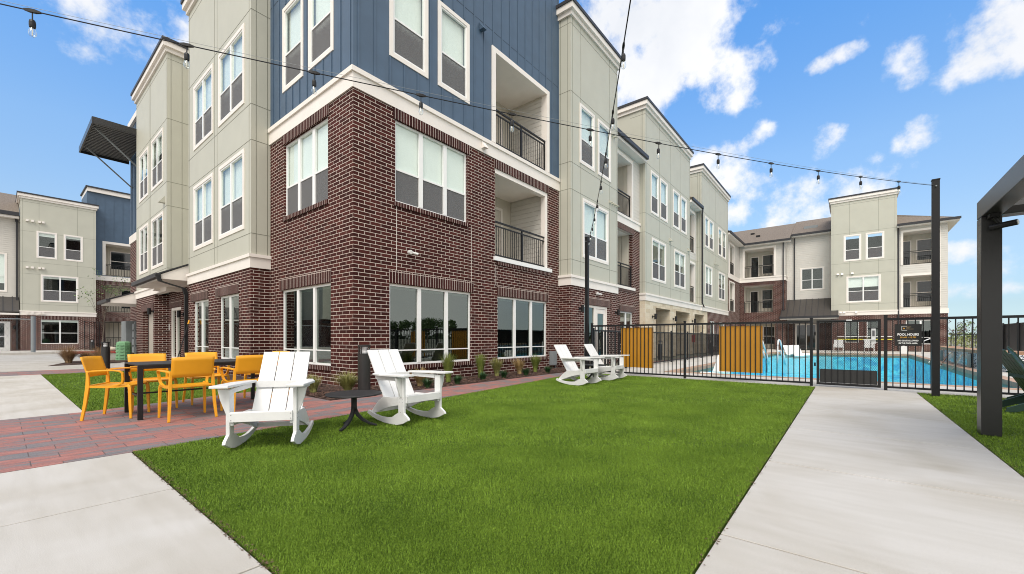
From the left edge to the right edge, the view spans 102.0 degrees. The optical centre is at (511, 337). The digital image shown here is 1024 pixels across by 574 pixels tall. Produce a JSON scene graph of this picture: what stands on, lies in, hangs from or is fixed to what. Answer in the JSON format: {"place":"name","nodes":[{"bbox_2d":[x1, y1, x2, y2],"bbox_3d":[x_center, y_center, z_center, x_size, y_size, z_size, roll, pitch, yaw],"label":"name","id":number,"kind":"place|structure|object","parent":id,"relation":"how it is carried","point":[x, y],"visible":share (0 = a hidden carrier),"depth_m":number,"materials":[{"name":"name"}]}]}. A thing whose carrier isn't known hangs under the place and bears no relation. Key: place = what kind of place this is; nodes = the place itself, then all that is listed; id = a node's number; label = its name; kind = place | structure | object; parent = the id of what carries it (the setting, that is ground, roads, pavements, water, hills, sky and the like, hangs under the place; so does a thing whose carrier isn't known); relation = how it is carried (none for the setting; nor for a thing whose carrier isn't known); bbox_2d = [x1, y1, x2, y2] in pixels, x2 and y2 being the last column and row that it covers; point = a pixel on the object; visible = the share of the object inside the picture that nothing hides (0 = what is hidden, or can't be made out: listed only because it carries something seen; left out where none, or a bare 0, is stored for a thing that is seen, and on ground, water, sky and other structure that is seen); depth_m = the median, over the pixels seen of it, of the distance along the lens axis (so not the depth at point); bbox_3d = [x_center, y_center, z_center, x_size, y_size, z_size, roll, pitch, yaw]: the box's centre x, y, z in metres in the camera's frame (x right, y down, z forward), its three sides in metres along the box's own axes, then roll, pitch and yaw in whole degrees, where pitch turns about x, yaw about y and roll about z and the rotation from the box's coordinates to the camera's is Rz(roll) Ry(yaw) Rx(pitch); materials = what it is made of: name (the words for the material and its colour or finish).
{"place":"outdoors","nodes":[
{"label":"outdoors","id":0,"kind":"place"},
{"bbox_2d":[0,375,81,419],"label":"path","id":1,"kind":"structure","parent":0,"point":[24,396],"depth_m":7.42,"materials":[{"name":"concrete"}]},
{"bbox_2d":[0,350,88,353],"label":"pavement","id":2,"kind":"structure","parent":0,"point":[30,351],"depth_m":32.88,"materials":[{"name":"concrete"}]},
{"bbox_2d":[0,316,35,351],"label":"chain link fence","id":3,"kind":"object","parent":2,"relation":"on","point":[33,333],"visible":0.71,"depth_m":27.69,"materials":[{"name":"grey metal"}]},
{"bbox_2d":[0,367,123,375],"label":"curb","id":4,"kind":"structure","parent":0,"point":[48,372],"depth_m":13.25,"materials":[{"name":"concrete"}]},
{"bbox_2d":[101,342,109,368],"bbox_3d":[-14.091,0.618,14.383,0.244,0.965,0.244,0,0,39],"label":"bollard light","id":5,"kind":"object","parent":4,"relation":"on","point":[105,350],"visible":0.9,"depth_m":14.32,"materials":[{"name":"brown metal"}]},
{"bbox_2d":[0,354,124,371],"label":"path","id":6,"kind":"structure","parent":0,"point":[16,363],"depth_m":17.89,"materials":[{"name":"grey concrete"}]},
{"bbox_2d":[50,360,127,365],"bbox_3d":[-18.579,1.113,18.614,2.256,0.055,4.512,0,0,-38],"label":"mulch bed","id":7,"kind":"object","parent":6,"relation":"on","point":[80,362],"visible":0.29,"depth_m":18.37,"materials":[{"name":"brown soil"}]},
{"bbox_2d":[115,341,131,359],"bbox_3d":[-19.249,0.635,20.569,0.608,0.930,0.608,0,0,39],"label":"utility pedestal","id":8,"kind":"object","parent":7,"relation":"on","point":[124,348],"visible":0.89,"depth_m":20.36,"materials":[{"name":"green plastic"}]},
{"bbox_2d":[52,345,83,362],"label":"ornamental grass","id":9,"kind":"object","parent":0,"point":[67,355],"depth_m":17.83,"materials":[{"name":"brown plant"}]},
{"bbox_2d":[41,370,256,411],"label":"grass","id":10,"kind":"structure","parent":0,"point":[119,392],"depth_m":8.64,"materials":[{"name":"green plant"}]},
{"bbox_2d":[0,355,705,472],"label":"paved patio","id":11,"kind":"structure","parent":0,"point":[34,442],"depth_m":5.10,"materials":[{"name":"brick"}]},
{"bbox_2d":[80,356,149,420],"bbox_3d":[-5.568,0.676,5.821,0.593,0.851,0.622,0,0,-20],"label":"dining chair","id":12,"kind":"object","parent":11,"relation":"on","point":[94,366],"visible":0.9,"depth_m":5.69,"materials":[{"name":"yellow plastic"}]},
{"bbox_2d":[127,353,177,412],"bbox_3d":[-5.659,0.676,6.501,0.593,0.851,0.622,0,0,39],"label":"dining chair","id":13,"kind":"object","parent":11,"relation":"on","point":[147,357],"visible":0.45,"depth_m":6.58,"materials":[{"name":"yellow plastic"}]},
{"bbox_2d":[156,356,217,422],"bbox_3d":[-4.479,0.676,5.741,0.593,0.851,0.622,0,0,39],"label":"dining chair","id":14,"kind":"object","parent":11,"relation":"on","point":[181,367],"visible":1,"depth_m":5.62,"materials":[{"name":"yellow plastic"}]},
{"bbox_2d":[124,358,275,419],"bbox_3d":[-4.822,0.729,6.507,0.960,0.742,1.726,0,0,39],"label":"dining table","id":15,"kind":"object","parent":11,"relation":"on","point":[141,366],"visible":0.48,"depth_m":6.06,"materials":[{"name":"grey plastic"}]},
{"bbox_2d":[182,352,229,404],"bbox_3d":[-5.288,0.676,7.166,0.593,0.851,0.622,0,0,39],"label":"dining chair","id":16,"kind":"object","parent":11,"relation":"on","point":[199,354],"visible":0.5,"depth_m":7.23,"materials":[{"name":"yellow plastic"}]},
{"bbox_2d":[220,355,271,411],"bbox_3d":[-4.013,0.676,6.303,0.593,0.851,0.622,0,0,39],"label":"dining chair","id":17,"kind":"object","parent":11,"relation":"on","point":[247,364],"visible":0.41,"depth_m":6.09,"materials":[{"name":"yellow plastic"}]},
{"bbox_2d":[79,0,744,387],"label":"apartment building","id":18,"kind":"structure","parent":0,"point":[277,208],"depth_m":12.79,"materials":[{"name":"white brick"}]},
{"bbox_2d":[121,321,135,353],"bbox_3d":[-21.448,0.075,23.337,2.500,2.050,0.440,0,0,39],"label":"electrical cabinet","id":19,"kind":"object","parent":18,"relation":"attached to","point":[128,330],"visible":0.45,"depth_m":23.16,"materials":[{"name":"grey metal"}]},
{"bbox_2d":[139,146,147,202],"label":"window","id":20,"kind":"structure","parent":18,"relation":"in","point":[143,184],"depth_m":20.09,"materials":[{"name":"white glass"}]},
{"bbox_2d":[139,223,147,274],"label":"window","id":21,"kind":"structure","parent":18,"relation":"in","point":[143,258],"depth_m":20.00,"materials":[{"name":"white plastic"}]},
{"bbox_2d":[148,312,152,352],"bbox_3d":[-16.956,-0.150,19.668,2.500,2.500,0.040,0,0,39],"label":"service door","id":22,"kind":"structure","parent":18,"relation":"in","point":[150,316],"depth_m":20.08,"materials":[{"name":"white metal"}]},
{"bbox_2d":[151,127,162,191],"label":"window","id":23,"kind":"structure","parent":18,"relation":"in","point":[157,171],"depth_m":18.34,"materials":[{"name":"white glass"}]},
{"bbox_2d":[151,211,162,269],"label":"window","id":24,"kind":"structure","parent":18,"relation":"in","point":[157,251],"depth_m":18.31,"materials":[{"name":"white plastic"}]},
{"bbox_2d":[172,307,180,357],"bbox_3d":[-14.762,-0.125,18.326,1.700,2.450,0.090,0,0,39],"label":"entrance door","id":25,"kind":"structure","parent":18,"relation":"in","point":[176,322],"depth_m":18.30,"materials":[{"name":"white glass"}]},
{"bbox_2d":[195,299,208,351],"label":"window","id":26,"kind":"structure","parent":18,"relation":"in","point":[201,307],"depth_m":14.37,"materials":[{"name":"white glass"}]},
{"bbox_2d":[193,63,212,150],"bbox_3d":[-10.538,-7.830,14.245,2.120,2.280,0.157,0,0,39],"label":"window","id":27,"kind":"structure","parent":18,"relation":"in","point":[202,127],"depth_m":14.20,"materials":[{"name":"white plastic"}]},
{"bbox_2d":[193,172,212,250],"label":"window","id":28,"kind":"structure","parent":18,"relation":"in","point":[203,228],"depth_m":14.20,"materials":[{"name":"white plastic"}]},
{"bbox_2d":[221,294,238,358],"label":"window","id":29,"kind":"structure","parent":18,"relation":"in","point":[229,304],"depth_m":12.64,"materials":[{"name":"grey glass"}]},
{"bbox_2d":[218,23,244,127],"bbox_3d":[-8.438,-7.830,12.548,2.200,2.280,0.157,0,0,39],"label":"window","id":30,"kind":"structure","parent":18,"relation":"in","point":[232,98],"depth_m":12.48,"materials":[{"name":"white glass"}]},
{"bbox_2d":[218,148,244,239],"bbox_3d":[-8.419,-4.255,12.533,2.150,2.290,0.157,0,0,39],"label":"window","id":31,"kind":"structure","parent":18,"relation":"in","point":[231,216],"depth_m":12.48,"materials":[{"name":"white plastic"}]},
{"bbox_2d":[282,0,302,92],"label":"window","id":32,"kind":"structure","parent":18,"relation":"in","point":[290,76],"depth_m":11.11,"materials":[{"name":"white glass"}]},
{"bbox_2d":[286,118,327,215],"bbox_3d":[-5.228,-4.270,10.634,2.380,1.980,0.100,0,0,39],"label":"window","id":33,"kind":"structure","parent":18,"relation":"in","point":[307,155],"depth_m":10.65,"materials":[{"name":"white glass"}]},
{"bbox_2d":[284,283,330,365],"bbox_3d":[-5.244,-0.320,10.647,2.680,1.960,0.100,0,0,39],"label":"window","id":34,"kind":"structure","parent":18,"relation":"in","point":[307,310],"depth_m":10.53,"materials":[{"name":"grey glass"}]},
{"bbox_2d":[308,0,333,69],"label":"window","id":35,"kind":"structure","parent":18,"relation":"in","point":[321,35],"depth_m":10.14,"materials":[{"name":"grey glass"}]},
{"bbox_2d":[389,0,427,78],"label":"window","id":36,"kind":"structure","parent":18,"relation":"in","point":[407,45],"depth_m":10.36,"materials":[{"name":"white glass"}]},
{"bbox_2d":[389,284,469,364],"bbox_3d":[-2.110,-0.320,10.968,0.100,1.960,2.750,0,0,39],"label":"window","id":37,"kind":"structure","parent":18,"relation":"in","point":[425,324],"depth_m":10.86,"materials":[{"name":"grey glass"}]},
{"bbox_2d":[395,120,465,221],"bbox_3d":[-2.110,-4.270,10.968,0.100,1.980,2.430,0,0,39],"label":"window","id":38,"kind":"structure","parent":18,"relation":"in","point":[430,174],"depth_m":10.89,"materials":[{"name":"white glass"}]},
{"bbox_2d":[438,0,469,103],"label":"window","id":39,"kind":"structure","parent":18,"relation":"in","point":[454,77],"depth_m":11.53,"materials":[{"name":"grey glass"}]},
{"bbox_2d":[495,206,502,256],"bbox_3d":[-0.736,-3.695,15.174,0.079,2.350,1.240,0,0,39],"label":"storage door","id":40,"kind":"structure","parent":18,"relation":"in","point":[498,212],"depth_m":15.55,"materials":[{"name":"paint"}]},
{"bbox_2d":[498,296,545,358],"bbox_3d":[0.338,-0.320,13.998,0.100,1.960,2.720,0,0,39],"label":"window","id":41,"kind":"structure","parent":18,"relation":"in","point":[521,322],"depth_m":13.94,"materials":[{"name":"glass"}]},
{"bbox_2d":[580,103,594,171],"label":"window","id":42,"kind":"structure","parent":18,"relation":"in","point":[587,152],"depth_m":16.38,"materials":[{"name":"white plastic"}]},
{"bbox_2d":[583,198,608,264],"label":"window","id":43,"kind":"structure","parent":18,"relation":"in","point":[598,247],"depth_m":16.85,"materials":[{"name":"grey glass"}]},
{"bbox_2d":[598,119,610,182],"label":"window","id":44,"kind":"structure","parent":18,"relation":"in","point":[602,137],"depth_m":17.53,"materials":[{"name":"white glass"}]},
{"bbox_2d":[620,311,631,351],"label":"window","id":45,"kind":"structure","parent":18,"relation":"in","point":[625,317],"depth_m":20.42,"materials":[{"name":"white glass"}]},
{"bbox_2d":[651,170,658,217],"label":"window","id":46,"kind":"structure","parent":18,"relation":"in","point":[654,201],"depth_m":22.75,"materials":[{"name":"white glass"}]},
{"bbox_2d":[652,237,665,283],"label":"window","id":47,"kind":"structure","parent":18,"relation":"in","point":[658,271],"depth_m":23.11,"materials":[{"name":"white plastic"}]},
{"bbox_2d":[660,178,667,222],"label":"window","id":48,"kind":"structure","parent":18,"relation":"in","point":[663,208],"depth_m":23.86,"materials":[{"name":"white glass"}]},
{"bbox_2d":[673,189,679,230],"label":"window","id":49,"kind":"structure","parent":18,"relation":"in","point":[676,217],"depth_m":25.66,"materials":[{"name":"white plastic"}]},
{"bbox_2d":[674,249,685,289],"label":"window","id":50,"kind":"structure","parent":18,"relation":"in","point":[679,278],"depth_m":26.03,"materials":[{"name":"white plastic"}]},
{"bbox_2d":[681,196,686,234],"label":"window","id":51,"kind":"structure","parent":18,"relation":"in","point":[683,221],"depth_m":26.76,"materials":[{"name":"white plastic"}]},
{"bbox_2d":[705,264,711,296],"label":"window","id":52,"kind":"structure","parent":18,"relation":"in","point":[708,287],"depth_m":31.18,"materials":[{"name":"white plastic"}]},
{"bbox_2d":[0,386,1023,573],"bbox_3d":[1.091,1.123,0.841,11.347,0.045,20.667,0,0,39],"label":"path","id":53,"kind":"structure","parent":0,"point":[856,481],"depth_m":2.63,"materials":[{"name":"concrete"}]},
{"bbox_2d":[0,0,1023,336],"label":"sky","id":54,"kind":"structure","parent":0,"point":[917,91],"materials":[{"name":"blue"}]},
{"bbox_2d":[110,339,976,385],"bbox_3d":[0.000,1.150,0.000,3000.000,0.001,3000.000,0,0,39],"label":"ground","id":55,"kind":"structure","parent":0,"point":[112,356],"depth_m":28.91,"materials":[{"name":"grey concrete"}]},
{"bbox_2d":[0,185,129,350],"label":"apartment building","id":56,"kind":"structure","parent":55,"relation":"on","point":[54,251],"depth_m":37.40,"materials":[{"name":"beige paint"}]},
{"bbox_2d":[0,252,6,291],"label":"window","id":57,"kind":"structure","parent":56,"relation":"in","point":[3,256],"depth_m":35.06,"materials":[{"name":"white glass"}]},
{"bbox_2d":[0,321,9,350],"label":"glazed door","id":58,"kind":"structure","parent":56,"relation":"in","point":[6,325],"depth_m":35.11,"materials":[{"name":"white plastic"}]},
{"bbox_2d":[36,231,56,259],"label":"window","id":59,"kind":"structure","parent":56,"relation":"in","point":[48,252],"depth_m":36.29,"materials":[{"name":"white plastic"}]},
{"bbox_2d":[41,275,77,302],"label":"window","id":60,"kind":"structure","parent":56,"relation":"in","point":[49,295],"depth_m":36.89,"materials":[{"name":"white plastic"}]},
{"bbox_2d":[64,234,82,261],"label":"window","id":61,"kind":"structure","parent":56,"relation":"in","point":[69,255],"depth_m":37.60,"materials":[{"name":"white plastic"}]},
{"bbox_2d":[110,251,129,269],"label":"balcony window","id":62,"kind":"structure","parent":56,"relation":"in","point":[116,258],"depth_m":41.91,"materials":[{"name":"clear glass"}]},
{"bbox_2d":[74,268,127,341],"bbox_3d":[-27.089,-1.698,27.558,2.618,5.600,2.905,0,0,39],"label":"tree","id":63,"kind":"object","parent":55,"relation":"on","point":[104,314],"visible":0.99,"depth_m":27.57,"materials":[{"name":"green plant"}]},
{"bbox_2d":[168,367,565,400],"bbox_3d":[-5.965,1.125,15.665,14.830,0.039,9.530,0,0,39],"label":"mulch bed","id":64,"kind":"object","parent":55,"relation":"on","point":[327,387],"visible":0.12,"depth_m":10.31,"materials":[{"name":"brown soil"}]},
{"bbox_2d":[330,371,357,390],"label":"ornamental grass","id":65,"kind":"object","parent":64,"relation":"on","point":[347,381],"depth_m":8.20,"materials":[{"name":"green plant"}]},
{"bbox_2d":[358,345,370,389],"bbox_3d":[-2.896,0.618,8.126,0.244,0.965,0.244,0,0,39],"label":"bollard light","id":66,"kind":"object","parent":64,"relation":"on","point":[363,370],"visible":0.88,"depth_m":8.03,"materials":[{"name":"grey metal"}]},
{"bbox_2d":[437,353,457,381],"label":"ornamental grass","id":67,"kind":"object","parent":64,"relation":"on","point":[448,363],"depth_m":10.25,"materials":[{"name":"green plant"}]},
{"bbox_2d":[132,374,1023,573],"bbox_3d":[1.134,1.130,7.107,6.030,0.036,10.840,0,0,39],"label":"turf base","id":68,"kind":"object","parent":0,"point":[576,510],"visible":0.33,"depth_m":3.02,"materials":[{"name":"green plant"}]},
{"bbox_2d":[209,352,314,447],"bbox_3d":[-2.554,0.633,4.455,0.810,0.938,1.046,0,0,-14],"label":"rocking chair","id":69,"kind":"object","parent":68,"relation":"on","point":[298,383],"visible":1,"depth_m":4.57,"materials":[{"name":"plastic"}]},
{"bbox_2d":[325,390,381,430],"bbox_3d":[-1.952,0.888,5.126,0.664,0.417,0.664,0,0,39],"label":"side table","id":70,"kind":"object","parent":68,"relation":"on","point":[353,395],"visible":0.99,"depth_m":5.08,"materials":[{"name":"grey plastic"}]},
{"bbox_2d":[367,349,452,424],"bbox_3d":[-1.452,0.633,5.622,1.046,0.938,0.810,0,0,39],"label":"rocking chair","id":71,"kind":"object","parent":68,"relation":"on","point":[391,374],"visible":1,"depth_m":5.61,"materials":[{"name":"plastic"}]},
{"bbox_2d":[554,345,604,385],"bbox_3d":[1.571,0.633,9.983,1.046,0.938,0.810,0,0,42],"label":"rocking chair","id":72,"kind":"object","parent":68,"relation":"on","point":[573,371],"visible":1,"depth_m":9.94,"materials":[{"name":"plastic"}]},
{"bbox_2d":[585,237,588,368],"bbox_3d":[2.349,-1.035,13.026,0.112,4.270,0.136,0,0,39],"label":"light pole","id":73,"kind":"object","parent":68,"relation":"on","point":[586,295],"visible":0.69,"depth_m":12.99,"materials":[{"name":"black metal"}]},
{"bbox_2d":[588,0,630,242],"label":"string lights","id":74,"kind":"object","parent":73,"relation":"hanging from","point":[623,59],"visible":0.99,"depth_m":5.01,"materials":[{"name":"black plastic"},{"name":"clear glass"}]},
{"bbox_2d":[584,344,629,379],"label":"rocking chair","id":75,"kind":"object","parent":68,"relation":"on","point":[592,352],"visible":0.95,"depth_m":11.09,"materials":[{"name":"plastic"}]},
{"bbox_2d":[602,349,1023,397],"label":"pool deck","id":76,"kind":"structure","parent":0,"point":[662,367],"depth_m":11.55,"materials":[{"name":"concrete"}]},
{"bbox_2d":[593,328,718,367],"bbox_3d":[8.598,0.388,20.631,0.067,1.425,19.167,0,0,39],"label":"pool fence","id":77,"kind":"object","parent":76,"relation":"on","point":[660,346],"visible":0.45,"depth_m":19.23,"materials":[{"name":"black metal"}]},
{"bbox_2d":[591,318,812,385],"bbox_3d":[4.706,0.318,11.304,5.677,1.565,0.067,0,0,39],"label":"pool fence","id":78,"kind":"object","parent":76,"relation":"on","point":[760,323],"visible":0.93,"depth_m":10.80,"materials":[{"name":"black metal"}]},
{"bbox_2d":[621,327,651,367],"bbox_3d":[3.679,0.280,12.205,0.960,1.170,0.040,0,0,39],"label":"fence panel","id":79,"kind":"object","parent":78,"relation":"attached to","point":[636,346],"visible":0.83,"depth_m":12.18,"materials":[{"name":"wood"}]},
{"bbox_2d":[719,326,762,372],"bbox_3d":[5.782,0.280,10.505,0.970,1.170,0.040,0,0,39],"label":"fence panel","id":80,"kind":"object","parent":78,"relation":"attached to","point":[742,349],"visible":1,"depth_m":10.47,"materials":[{"name":"orange wood"}]},
{"bbox_2d":[814,319,880,387],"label":"pool gate","id":81,"kind":"structure","parent":78,"relation":"attached to","point":[852,377],"depth_m":9.12,"materials":[{"name":"black metal"}]},
{"bbox_2d":[708,355,976,385],"bbox_3d":[15.847,1.875,20.526,7.550,1.050,24.150,0,0,39],"label":"pool basin","id":82,"kind":"object","parent":76,"relation":"in","point":[959,379],"visible":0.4,"depth_m":26.55,"materials":[{"name":"liquid"}]},
{"bbox_2d":[767,356,832,374],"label":"pool steps","id":83,"kind":"structure","parent":82,"relation":"on","point":[796,364],"depth_m":27.85,"materials":[{"name":"liquid"}]},
{"bbox_2d":[664,352,1021,389],"bbox_3d":[15.847,1.218,20.526,8.110,0.265,24.710,0,0,39],"label":"pool coping","id":84,"kind":"object","parent":82,"relation":"on","point":[968,374],"visible":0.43,"depth_m":15.33,"materials":[{"name":"concrete"}]},
{"bbox_2d":[883,315,1023,394],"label":"pool fence","id":85,"kind":"object","parent":76,"relation":"on","point":[923,319],"visible":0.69,"depth_m":8.17,"materials":[{"name":"black metal"}]},
{"bbox_2d":[894,324,921,345],"bbox_3d":[8.112,-0.062,8.499,0.405,0.445,0.015,0,0,39],"label":"pool sign","id":86,"kind":"object","parent":85,"relation":"attached to","point":[907,334],"visible":1,"depth_m":8.49,"materials":[{"name":"black metal"}]},
{"bbox_2d":[929,346,1023,372],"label":"spa wall","id":87,"kind":"structure","parent":76,"relation":"on","point":[959,355],"depth_m":16.54,"materials":[{"name":"tile"}]},
{"bbox_2d":[1002,322,1023,350],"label":"privacy fence","id":88,"kind":"object","parent":76,"relation":"on","point":[1013,336],"visible":0.2,"depth_m":21.10,"materials":[{"name":"black metal"}]},
{"bbox_2d":[733,187,960,351],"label":"apartment building","id":89,"kind":"structure","parent":0,"point":[819,269],"depth_m":36.40,"materials":[{"name":"paint"}]},
{"bbox_2d":[795,324,815,349],"bbox_3d":[28.023,-0.125,39.531,1.700,2.450,0.120,0,0,39],"label":"double door","id":90,"kind":"structure","parent":89,"relation":"in","point":[802,326],"depth_m":39.61,"materials":[{"name":"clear glass"}]},
{"bbox_2d":[800,266,823,290],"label":"window","id":91,"kind":"structure","parent":89,"relation":"in","point":[822,267],"depth_m":39.16,"materials":[{"name":"white plastic"}]},
{"bbox_2d":[844,234,860,261],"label":"window","id":92,"kind":"structure","parent":89,"relation":"in","point":[854,254],"depth_m":36.03,"materials":[{"name":"white plastic"}]},
{"bbox_2d":[846,274,880,302],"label":"window","id":93,"kind":"structure","parent":89,"relation":"in","point":[863,281],"depth_m":35.55,"materials":[{"name":"white plastic"}]},
{"bbox_2d":[866,231,883,259],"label":"window","id":94,"kind":"structure","parent":89,"relation":"in","point":[874,252],"depth_m":35.09,"materials":[{"name":"white plastic"}]},
{"bbox_2d":[906,320,929,343],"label":"window","id":95,"kind":"structure","parent":89,"relation":"in","point":[926,322],"depth_m":33.45,"materials":[{"name":"glass"}]},
{"bbox_2d":[916,280,930,301],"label":"balcony window","id":96,"kind":"structure","parent":89,"relation":"in","point":[924,286],"depth_m":34.68,"materials":[{"name":"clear glass"}]},
{"bbox_2d":[916,238,930,259],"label":"balcony window","id":97,"kind":"structure","parent":89,"relation":"in","point":[921,244],"depth_m":34.68,"materials":[{"name":"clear glass"}]},
{"bbox_2d":[703,355,1007,387],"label":"pool water","id":98,"kind":"structure","parent":0,"point":[860,369],"depth_m":15.93,"materials":[{"name":"blue liquid"}]},
{"bbox_2d":[917,392,1023,477],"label":"turf base","id":99,"kind":"object","parent":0,"point":[1011,453],"visible":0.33,"depth_m":5.04,"materials":[{"name":"green plant"}]},
{"bbox_2d":[931,178,940,395],"bbox_3d":[8.064,-0.960,7.895,0.117,4.120,0.138,0,0,39],"label":"light pole","id":100,"kind":"object","parent":99,"relation":"on","point":[935,288],"visible":0.94,"depth_m":7.87,"materials":[{"name":"black metal"}]},
{"bbox_2d":[0,0,932,190],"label":"string lights","id":101,"kind":"object","parent":100,"relation":"hanging from","point":[32,23],"visible":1,"depth_m":4.39,"materials":[{"name":"black metal"}]},
{"bbox_2d":[977,155,1023,436],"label":"pergola","id":102,"kind":"object","parent":99,"relation":"on","point":[1004,195],"visible":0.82,"depth_m":4.65,"materials":[{"name":"grey metal"}]},
{"bbox_2d":[987,212,1019,229],"bbox_3d":[5.374,-1.285,4.536,0.217,0.174,0.149,0,0,39],"label":"spotlight","id":103,"kind":"object","parent":102,"relation":"attached to","point":[994,217],"visible":1,"depth_m":4.54,"materials":[{"name":"black metal"}]},
{"bbox_2d":[1002,349,1023,411],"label":"adirondack chair","id":104,"kind":"object","parent":99,"relation":"on","point":[1013,366],"visible":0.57,"depth_m":6.32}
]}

